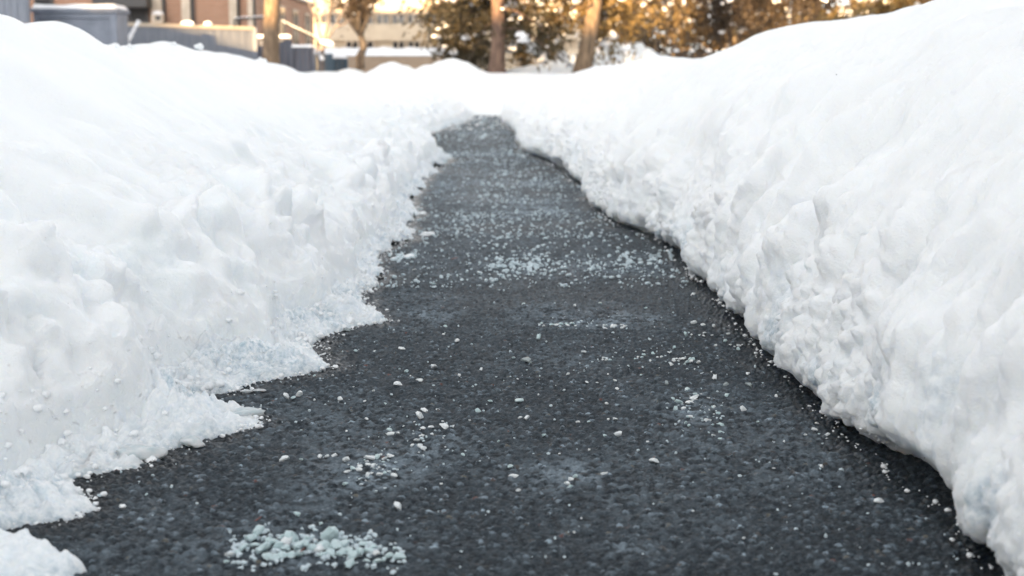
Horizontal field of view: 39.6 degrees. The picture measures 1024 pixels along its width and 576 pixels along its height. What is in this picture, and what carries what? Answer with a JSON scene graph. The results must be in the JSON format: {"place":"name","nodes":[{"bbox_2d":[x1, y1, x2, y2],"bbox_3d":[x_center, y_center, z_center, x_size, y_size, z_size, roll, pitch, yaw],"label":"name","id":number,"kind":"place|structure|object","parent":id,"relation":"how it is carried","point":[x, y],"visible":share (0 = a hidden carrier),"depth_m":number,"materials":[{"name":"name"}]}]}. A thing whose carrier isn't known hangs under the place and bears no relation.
{"place":"outdoors","nodes":[
{"label":"outdoors","id":0,"kind":"place"},
{"bbox_2d":[306,71,571,115],"bbox_3d":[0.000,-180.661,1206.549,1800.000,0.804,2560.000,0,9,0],"label":"snow field","id":1,"kind":"structure","parent":0,"point":[484,94],"depth_m":22.75,"materials":[{"name":"snow"}]},
{"bbox_2d":[0,0,30,22],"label":"tall fence","id":2,"kind":"object","parent":1,"relation":"on","point":[19,10],"depth_m":29.44,"materials":[{"name":"wood"}]},
{"bbox_2d":[30,4,129,45],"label":"shed","id":3,"kind":"structure","parent":1,"relation":"on","point":[107,24],"depth_m":30.52,"materials":[{"name":"grey paint"}]},
{"bbox_2d":[128,20,140,41],"bbox_3d":[-8.755,-5.679,32.518,0.562,0.897,0.111,0,9,0],"label":"leaning pole","id":4,"kind":"object","parent":1,"relation":"on","point":[133,30],"visible":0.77,"depth_m":32.46,"materials":[{"name":"white metal"}]},
{"bbox_2d":[30,0,316,71],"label":"brick building","id":5,"kind":"structure","parent":1,"relation":"on","point":[295,13],"depth_m":44.20,"materials":[{"name":"brown brick"}]},
{"bbox_2d":[34,0,53,4],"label":"window","id":6,"kind":"structure","parent":5,"relation":"in","point":[47,2],"depth_m":44.14,"materials":[{"name":"grey glass"}]},
{"bbox_2d":[127,8,148,22],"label":"window","id":7,"kind":"structure","parent":5,"relation":"in","point":[141,14],"depth_m":44.18,"materials":[{"name":"grey glass"}]},
{"bbox_2d":[151,11,164,22],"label":"utility box","id":8,"kind":"object","parent":5,"relation":"attached to","point":[157,16],"visible":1,"depth_m":43.80,"materials":[{"name":"grey metal"}]},
{"bbox_2d":[279,5,285,34],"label":"window","id":9,"kind":"structure","parent":5,"relation":"in","point":[282,8],"depth_m":48.95,"materials":[{"name":"brown"}]},
{"bbox_2d":[292,9,298,44],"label":"window","id":10,"kind":"structure","parent":5,"relation":"in","point":[295,17],"depth_m":51.89,"materials":[{"name":"brown"}]},
{"bbox_2d":[304,13,310,44],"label":"window","id":11,"kind":"structure","parent":5,"relation":"in","point":[307,17],"depth_m":54.93,"materials":[{"name":"brown"}]},
{"bbox_2d":[128,21,257,59],"bbox_3d":[-7.758,-5.580,34.834,3.642,1.903,0.235,-8,12,-43],"label":"board fence","id":12,"kind":"object","parent":1,"relation":"on","point":[234,40],"visible":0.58,"depth_m":34.94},
{"bbox_2d":[262,0,280,63],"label":"tall pine","id":13,"kind":"object","parent":1,"relation":"on","point":[271,42],"visible":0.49,"depth_m":31.86,"materials":[{"name":"beige plant"}]},
{"bbox_2d":[257,34,291,67],"bbox_3d":[-6.303,-5.856,37.537,1.015,1.647,0.160,0,9,0],"label":"fence panel","id":14,"kind":"object","parent":1,"relation":"on","point":[285,49],"visible":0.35,"depth_m":37.45,"materials":[{"name":"wood"}]},
{"bbox_2d":[234,15,317,71],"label":"handrail","id":15,"kind":"object","parent":1,"relation":"on","point":[282,22],"visible":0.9,"depth_m":40.33,"materials":[{"name":"grey metal"}]},
{"bbox_2d":[292,44,314,71],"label":"fence panel","id":16,"kind":"object","parent":1,"relation":"on","point":[305,61],"visible":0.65,"depth_m":42.42,"materials":[{"name":"wood"}]},
{"bbox_2d":[315,54,332,71],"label":"fence panel","id":17,"kind":"object","parent":1,"relation":"on","point":[329,65],"visible":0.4,"depth_m":46.37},
{"bbox_2d":[306,0,351,71],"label":"bare sapling","id":18,"kind":"object","parent":1,"relation":"on","point":[324,40],"visible":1,"depth_m":39.34,"materials":[{"name":"brown plant"}]},
{"bbox_2d":[333,56,347,71],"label":"fence panel","id":19,"kind":"object","parent":1,"relation":"on","point":[340,63],"visible":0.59,"depth_m":51.34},
{"bbox_2d":[309,0,390,69],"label":"broadleaf tree","id":20,"kind":"object","parent":1,"relation":"on","point":[359,12],"visible":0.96,"depth_m":43.95,"materials":[{"name":"brown plant"}]},
{"bbox_2d":[338,68,363,72],"bbox_3d":[-3.767,-4.818,32.647,1.900,0.443,2.000,0,9,0],"label":"snow mound","id":21,"kind":"object","parent":1,"relation":"on","point":[348,70],"visible":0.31,"depth_m":32.54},
{"bbox_2d":[315,47,449,72],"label":"garden wall","id":22,"kind":"structure","parent":1,"relation":"on","point":[412,57],"depth_m":65.17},
{"bbox_2d":[364,62,413,74],"bbox_3d":[-2.303,-4.127,27.694,2.700,0.545,2.400,0,9,0],"label":"snow mound","id":23,"kind":"object","parent":1,"relation":"on","point":[390,67],"visible":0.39,"depth_m":27.44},
{"bbox_2d":[404,58,488,74],"bbox_3d":[-1.220,-4.008,26.701,3.000,0.606,2.600,0,9,0],"label":"snow mound","id":24,"kind":"object","parent":1,"relation":"on","point":[452,65],"visible":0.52,"depth_m":26.35,"materials":[{"name":"snow"}]},
{"bbox_2d":[309,0,584,69],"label":"beige building","id":25,"kind":"structure","parent":1,"relation":"on","point":[386,31],"depth_m":74.86,"materials":[{"name":"paint"}]},
{"bbox_2d":[314,41,327,47],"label":"window","id":26,"kind":"structure","parent":25,"relation":"in","point":[319,43],"depth_m":75.06,"materials":[{"name":"grey"}]},
{"bbox_2d":[314,14,327,24],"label":"window","id":27,"kind":"structure","parent":25,"relation":"in","point":[321,16],"depth_m":74.95,"materials":[{"name":"grey"}]},
{"bbox_2d":[329,14,342,24],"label":"window","id":28,"kind":"structure","parent":25,"relation":"in","point":[332,17],"depth_m":74.95,"materials":[{"name":"grey"}]},
{"bbox_2d":[345,41,358,47],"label":"window","id":29,"kind":"structure","parent":25,"relation":"in","point":[348,44],"depth_m":75.15,"materials":[{"name":"grey"}]},
{"bbox_2d":[367,14,373,24],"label":"window","id":30,"kind":"structure","parent":25,"relation":"in","point":[372,21],"depth_m":74.97,"materials":[{"name":"grey"}]},
{"bbox_2d":[367,41,374,47],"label":"window","id":31,"kind":"structure","parent":25,"relation":"in","point":[371,44],"depth_m":75.17,"materials":[{"name":"grey"}]},
{"bbox_2d":[376,14,389,24],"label":"window","id":32,"kind":"structure","parent":25,"relation":"in","point":[384,19],"depth_m":74.97,"materials":[{"name":"grey"}]},
{"bbox_2d":[391,14,404,24],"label":"window","id":33,"kind":"structure","parent":25,"relation":"in","point":[397,16],"depth_m":74.95,"materials":[{"name":"grey"}]},
{"bbox_2d":[391,41,405,48],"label":"window","id":34,"kind":"structure","parent":25,"relation":"in","point":[395,44],"depth_m":75.17,"materials":[{"name":"grey"}]},
{"bbox_2d":[407,41,420,47],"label":"window","id":35,"kind":"structure","parent":25,"relation":"in","point":[415,44],"depth_m":75.15,"materials":[{"name":"grey"}]},
{"bbox_2d":[407,14,420,24],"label":"window","id":36,"kind":"structure","parent":25,"relation":"in","point":[413,16],"depth_m":74.95,"materials":[{"name":"grey"}]},
{"bbox_2d":[408,0,511,71],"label":"spruce tree","id":37,"kind":"object","parent":1,"relation":"on","point":[460,46],"visible":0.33,"depth_m":33.16,"materials":[{"name":"green plant"}]},
{"bbox_2d":[394,0,595,72],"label":"pine tree","id":38,"kind":"object","parent":1,"relation":"on","point":[501,21],"visible":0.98,"depth_m":29.72,"materials":[{"name":"green plant"}]},
{"bbox_2d":[488,0,568,67],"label":"spruce tree","id":39,"kind":"object","parent":1,"relation":"on","point":[518,55],"visible":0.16,"depth_m":34.87,"materials":[{"name":"green plant"}]},
{"bbox_2d":[506,59,573,72],"bbox_3d":[1.022,-5.154,34.113,4.000,0.673,2.600,0,9,0],"label":"snow mound","id":40,"kind":"object","parent":1,"relation":"on","point":[559,66],"visible":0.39,"depth_m":33.80,"materials":[{"name":"snow"}]},
{"bbox_2d":[515,0,690,72],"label":"pine tree","id":41,"kind":"object","parent":1,"relation":"on","point":[594,23],"visible":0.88,"depth_m":30.23,"materials":[{"name":"green plant"}]},
{"bbox_2d":[560,42,660,66],"bbox_3d":[2.458,-5.425,34.578,5.200,1.072,3.600,0,9,0],"label":"snow mound","id":42,"kind":"object","parent":1,"relation":"on","point":[640,47],"visible":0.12,"depth_m":33.83,"materials":[{"name":"snow"}]},
{"bbox_2d":[575,0,662,55],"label":"shrub","id":43,"kind":"object","parent":1,"relation":"on","point":[621,22],"visible":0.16,"depth_m":39.13,"materials":[{"name":"brown plant"}]},
{"bbox_2d":[635,50,656,60],"bbox_3d":[3.039,-4.712,30.640,1.600,0.829,1.600,0,9,0],"label":"snow mound","id":44,"kind":"object","parent":1,"relation":"on","point":[647,54],"visible":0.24,"depth_m":30.49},
{"bbox_2d":[618,0,710,56],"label":"shrub","id":45,"kind":"object","parent":1,"relation":"on","point":[669,3],"visible":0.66,"depth_m":37.26,"materials":[{"name":"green plant"}]},
{"bbox_2d":[673,49,724,58],"bbox_3d":[5.156,-5.366,35.627,2.265,1.243,0.137,0,9,0],"label":"rail","id":46,"kind":"object","parent":1,"relation":"on","point":[692,52],"visible":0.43,"depth_m":35.49,"materials":[{"name":"grey metal"}]},
{"bbox_2d":[635,0,769,56],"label":"shrub","id":47,"kind":"object","parent":1,"relation":"on","point":[694,30],"visible":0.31,"depth_m":38.20,"materials":[{"name":"brown plant"}]},
{"bbox_2d":[656,0,795,56],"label":"shrub","id":48,"kind":"object","parent":1,"relation":"on","point":[728,18],"visible":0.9,"depth_m":37.08,"materials":[{"name":"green plant"}]},
{"bbox_2d":[597,0,860,58],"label":"wood","id":49,"kind":"object","parent":1,"relation":"on","point":[703,43],"visible":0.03,"depth_m":87.56,"materials":[{"name":"brown plant"}]},
{"bbox_2d":[723,0,809,39],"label":"shrub","id":50,"kind":"object","parent":1,"relation":"on","point":[779,10],"visible":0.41,"depth_m":37.98,"materials":[{"name":"brown plant"}]},
{"bbox_2d":[761,0,848,25],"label":"shrub","id":51,"kind":"object","parent":1,"relation":"on","point":[803,6],"visible":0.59,"depth_m":36.05,"materials":[{"name":"brown plant"}]},
{"bbox_2d":[734,0,931,33],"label":"snowy pine","id":52,"kind":"object","parent":1,"relation":"on","point":[871,7],"visible":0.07,"depth_m":25.94,"materials":[{"name":"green plant"}]},
{"bbox_2d":[5,115,1004,575],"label":"path","id":53,"kind":"structure","parent":0,"point":[709,507],"depth_m":2.30,"materials":[{"name":"asphalt"}]},
{"bbox_2d":[0,528,86,575],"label":"snow patch","id":54,"kind":"object","parent":53,"relation":"on","point":[24,552],"visible":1,"depth_m":1.72,"materials":[{"name":"snow"}]},
{"bbox_2d":[180,435,204,447],"bbox_3d":[-0.523,0.252,2.326,0.048,0.020,0.032,5,10,28],"label":"ice chunk","id":55,"kind":"object","parent":53,"relation":"on","point":[194,441],"visible":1,"depth_m":2.31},
{"bbox_2d":[224,552,233,555],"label":"salt crystal","id":56,"kind":"object","parent":53,"relation":"on","point":[229,554],"visible":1,"depth_m":1.78},
{"bbox_2d":[0,14,474,529],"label":"snow bank","id":57,"kind":"structure","parent":53,"relation":"on","point":[139,154],"depth_m":3.15,"materials":[{"name":"snow"}]},
{"bbox_2d":[109,43,119,48],"bbox_3d":[-1.751,-1.064,6.262,0.053,0.032,0.052,-2,9,-12],"label":"snow clod","id":58,"kind":"object","parent":57,"relation":"on","point":[116,45],"visible":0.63,"depth_m":6.25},
{"bbox_2d":[116,444,167,459],"bbox_3d":[-0.591,0.260,2.250,0.075,0.029,0.063,-8,12,-43],"label":"ice chunk","id":59,"kind":"object","parent":57,"relation":"on","point":[142,452],"visible":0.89,"depth_m":2.23,"materials":[{"name":"snow"}]},
{"bbox_2d":[168,42,177,45],"bbox_3d":[-1.671,-1.200,7.001,0.053,0.026,0.045,-5,10,-31],"label":"snow clod","id":60,"kind":"object","parent":57,"relation":"on","point":[172,44],"visible":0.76,"depth_m":6.99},
{"bbox_2d":[194,43,203,49],"bbox_3d":[-1.647,-1.273,7.495,0.068,0.036,0.036,6,10,34],"label":"snow clod","id":61,"kind":"object","parent":57,"relation":"on","point":[200,46],"visible":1,"depth_m":7.49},
{"bbox_2d":[238,543,248,550],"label":"salt crystal","id":62,"kind":"object","parent":53,"relation":"on","point":[243,547],"visible":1,"depth_m":1.81},
{"bbox_2d":[240,389,252,392],"bbox_3d":[-0.510,0.198,2.725,0.026,0.008,0.011,-4,9,-23],"label":"ice chunk","id":63,"kind":"object","parent":53,"relation":"on","point":[246,391],"visible":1,"depth_m":2.72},
{"bbox_2d":[230,407,265,416],"bbox_3d":[-0.478,0.223,2.514,0.085,0.023,0.021,-2,9,-10],"label":"ice chunk","id":64,"kind":"object","parent":53,"relation":"on","point":[243,411],"visible":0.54,"depth_m":2.51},
{"bbox_2d":[245,534,256,541],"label":"salt crystal","id":65,"kind":"object","parent":53,"relation":"on","point":[250,537],"visible":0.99,"depth_m":1.84},
{"bbox_2d":[249,543,260,546],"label":"salt crystal","id":66,"kind":"object","parent":53,"relation":"on","point":[254,544],"visible":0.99,"depth_m":1.82},
{"bbox_2d":[252,528,261,535],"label":"salt crystal","id":67,"kind":"object","parent":53,"relation":"on","point":[257,531],"visible":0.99,"depth_m":1.85},
{"bbox_2d":[255,547,262,553],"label":"salt crystal","id":68,"kind":"object","parent":53,"relation":"on","point":[258,550],"visible":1,"depth_m":1.79},
{"bbox_2d":[255,525,264,531],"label":"salt crystal","id":69,"kind":"object","parent":53,"relation":"on","point":[262,527],"visible":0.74,"depth_m":1.88},
{"bbox_2d":[258,542,270,551],"bbox_3d":[-0.315,0.329,1.806,0.017,0.013,0.011,-2,9,-13],"label":"salt crystal","id":70,"kind":"object","parent":53,"relation":"on","point":[265,546],"visible":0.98,"depth_m":1.80},
{"bbox_2d":[262,552,271,559],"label":"salt crystal","id":71,"kind":"object","parent":53,"relation":"on","point":[266,555],"visible":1,"depth_m":1.77},
{"bbox_2d":[268,539,277,545],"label":"salt crystal","id":72,"kind":"object","parent":53,"relation":"on","point":[272,542],"visible":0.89,"depth_m":1.82},
{"bbox_2d":[268,553,280,559],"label":"salt crystal","id":73,"kind":"object","parent":53,"relation":"on","point":[274,556],"visible":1,"depth_m":1.77},
{"bbox_2d":[272,541,282,547],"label":"salt crystal","id":74,"kind":"object","parent":53,"relation":"on","point":[278,544],"visible":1,"depth_m":1.81},
{"bbox_2d":[277,551,286,557],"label":"salt crystal","id":75,"kind":"object","parent":53,"relation":"on","point":[282,554],"visible":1,"depth_m":1.78},
{"bbox_2d":[279,455,288,461],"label":"salt crystal","id":76,"kind":"object","parent":53,"relation":"on","point":[283,458],"visible":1,"depth_m":2.23},
{"bbox_2d":[279,544,289,550],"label":"salt crystal","id":77,"kind":"object","parent":53,"relation":"on","point":[286,547],"visible":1,"depth_m":1.80},
{"bbox_2d":[281,536,292,545],"bbox_3d":[-0.289,0.326,1.826,0.012,0.013,0.023,-8,13,32],"label":"salt crystal","id":78,"kind":"object","parent":53,"relation":"on","point":[286,540],"visible":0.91,"depth_m":1.82},
{"bbox_2d":[286,550,294,557],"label":"salt crystal","id":79,"kind":"object","parent":53,"relation":"on","point":[290,554],"visible":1,"depth_m":1.78},
{"bbox_2d":[284,530,298,541],"bbox_3d":[-0.284,0.322,1.837,0.015,0.018,0.023,4,9,24],"label":"salt crystal","id":80,"kind":"object","parent":53,"relation":"on","point":[289,534],"visible":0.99,"depth_m":1.83},
{"bbox_2d":[292,541,303,550],"bbox_3d":[-0.273,0.329,1.814,0.009,0.010,0.018,-2,9,29],"label":"salt crystal","id":81,"kind":"object","parent":53,"relation":"on","point":[296,546],"visible":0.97,"depth_m":1.81},
{"bbox_2d":[296,390,302,395],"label":"salt crystal","id":82,"kind":"object","parent":53,"relation":"on","point":[299,393],"visible":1,"depth_m":2.68},
{"bbox_2d":[295,550,304,556],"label":"salt crystal","id":83,"kind":"object","parent":53,"relation":"on","point":[298,553],"visible":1,"depth_m":1.79},
{"bbox_2d":[297,540,308,546],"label":"salt crystal","id":84,"kind":"object","parent":53,"relation":"on","point":[305,542],"visible":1,"depth_m":1.82},
{"bbox_2d":[307,543,316,550],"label":"salt crystal","id":85,"kind":"object","parent":53,"relation":"on","point":[311,546],"visible":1,"depth_m":1.81},
{"bbox_2d":[314,543,323,551],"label":"salt crystal","id":86,"kind":"object","parent":53,"relation":"on","point":[319,548],"visible":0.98,"depth_m":1.80},
{"bbox_2d":[317,552,326,556],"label":"salt crystal","id":87,"kind":"object","parent":53,"relation":"on","point":[319,554],"visible":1,"depth_m":1.78},
{"bbox_2d":[317,540,330,549],"bbox_3d":[-0.241,0.329,1.816,0.021,0.010,0.017,-16,16,-38],"label":"salt crystal","id":88,"kind":"object","parent":53,"relation":"on","point":[326,544],"visible":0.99,"depth_m":1.81},
{"bbox_2d":[320,526,338,541],"bbox_3d":[-0.236,0.318,1.843,0.026,0.023,0.014,4,9,22],"label":"salt crystal","id":89,"kind":"object","parent":53,"relation":"on","point":[330,534],"visible":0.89,"depth_m":1.84},
{"bbox_2d":[326,548,334,556],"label":"salt crystal","id":90,"kind":"object","parent":53,"relation":"on","point":[330,552],"visible":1,"depth_m":1.79},
{"bbox_2d":[330,539,342,548],"bbox_3d":[-0.224,0.327,1.816,0.018,0.010,0.023,4,18,-21],"label":"salt crystal","id":91,"kind":"object","parent":53,"relation":"on","point":[335,543],"visible":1,"depth_m":1.81},
{"bbox_2d":[335,548,347,555],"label":"salt crystal","id":92,"kind":"object","parent":53,"relation":"on","point":[341,551],"visible":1,"depth_m":1.79},
{"bbox_2d":[340,539,348,547],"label":"salt crystal","id":93,"kind":"object","parent":53,"relation":"on","point":[344,542],"visible":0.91,"depth_m":1.82},
{"bbox_2d":[344,559,354,567],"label":"salt crystal","id":94,"kind":"object","parent":53,"relation":"on","point":[349,563],"visible":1,"depth_m":1.75},
{"bbox_2d":[346,546,353,550],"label":"salt crystal","id":95,"kind":"object","parent":53,"relation":"on","point":[348,548],"visible":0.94,"depth_m":1.80},
{"bbox_2d":[348,550,357,558],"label":"salt crystal","id":96,"kind":"object","parent":53,"relation":"on","point":[352,555],"visible":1,"depth_m":1.78},
{"bbox_2d":[356,547,363,554],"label":"salt crystal","id":97,"kind":"object","parent":53,"relation":"on","point":[360,550],"visible":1,"depth_m":1.79},
{"bbox_2d":[358,541,367,545],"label":"salt crystal","id":98,"kind":"object","parent":53,"relation":"on","point":[362,543],"visible":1,"depth_m":1.83},
{"bbox_2d":[363,547,372,552],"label":"salt crystal","id":99,"kind":"object","parent":53,"relation":"on","point":[366,549],"visible":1,"depth_m":1.80},
{"bbox_2d":[365,455,374,459],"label":"salt crystal","id":100,"kind":"object","parent":53,"relation":"on","point":[370,457],"visible":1,"depth_m":2.24},
{"bbox_2d":[372,550,379,555],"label":"salt crystal","id":101,"kind":"object","parent":53,"relation":"on","point":[375,552],"visible":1,"depth_m":1.78},
{"bbox_2d":[385,552,393,557],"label":"salt crystal","id":102,"kind":"object","parent":53,"relation":"on","point":[389,554],"visible":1,"depth_m":1.77},
{"bbox_2d":[394,502,400,509],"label":"salt crystal","id":103,"kind":"object","parent":53,"relation":"on","point":[397,505],"visible":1,"depth_m":1.98},
{"bbox_2d":[393,381,401,385],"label":"salt crystal","id":104,"kind":"object","parent":53,"relation":"on","point":[398,383],"visible":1,"depth_m":2.77},
{"bbox_2d":[392,552,405,559],"bbox_3d":[-0.141,0.336,1.779,0.018,0.008,0.011,11,16,0],"label":"salt crystal","id":105,"kind":"object","parent":53,"relation":"on","point":[397,555],"visible":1,"depth_m":1.78},
{"bbox_2d":[415,411,423,418],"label":"salt crystal","id":106,"kind":"object","parent":53,"relation":"on","point":[419,415],"visible":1,"depth_m":2.50},
{"bbox_2d":[420,231,434,235],"bbox_3d":[-0.321,-0.198,5.396,0.060,0.038,0.050,-4,9,-24],"label":"snow clod","id":107,"kind":"object","parent":53,"relation":"on","point":[427,233],"visible":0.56,"depth_m":5.38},
{"bbox_2d":[439,423,448,428],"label":"salt crystal","id":108,"kind":"object","parent":53,"relation":"on","point":[444,425],"visible":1,"depth_m":2.44},
{"bbox_2d":[0,115,1019,575],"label":"snow crumbs","id":109,"kind":"object","parent":53,"relation":"on","point":[24,469],"visible":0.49,"depth_m":2.69,"materials":[{"name":"snow"}]},
{"bbox_2d":[77,116,958,575],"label":"salt grains","id":110,"kind":"object","parent":53,"relation":"on","point":[397,260],"visible":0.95,"depth_m":4.56,"materials":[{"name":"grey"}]},
{"bbox_2d":[515,398,523,401],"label":"salt crystal","id":111,"kind":"object","parent":53,"relation":"on","point":[519,399],"visible":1,"depth_m":2.63},
{"bbox_2d":[521,357,530,362],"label":"salt crystal","id":112,"kind":"object","parent":53,"relation":"on","point":[527,359],"visible":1,"depth_m":3.00},
{"bbox_2d":[649,458,658,462],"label":"salt crystal","id":113,"kind":"object","parent":53,"relation":"on","point":[654,460],"visible":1,"depth_m":2.22},
{"bbox_2d":[690,394,698,399],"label":"salt crystal","id":114,"kind":"object","parent":53,"relation":"on","point":[694,397],"visible":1,"depth_m":2.66},
{"bbox_2d":[501,0,1023,575],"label":"snow bank","id":115,"kind":"structure","parent":53,"relation":"on","point":[841,202],"depth_m":2.84,"materials":[{"name":"snow"}]},
{"bbox_2d":[874,498,883,502],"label":"salt crystal","id":116,"kind":"object","parent":53,"relation":"on","point":[879,500],"visible":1,"depth_m":2.01},
{"bbox_2d":[595,0,848,55],"label":"sky","id":117,"kind":"structure","parent":0,"point":[843,3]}
]}

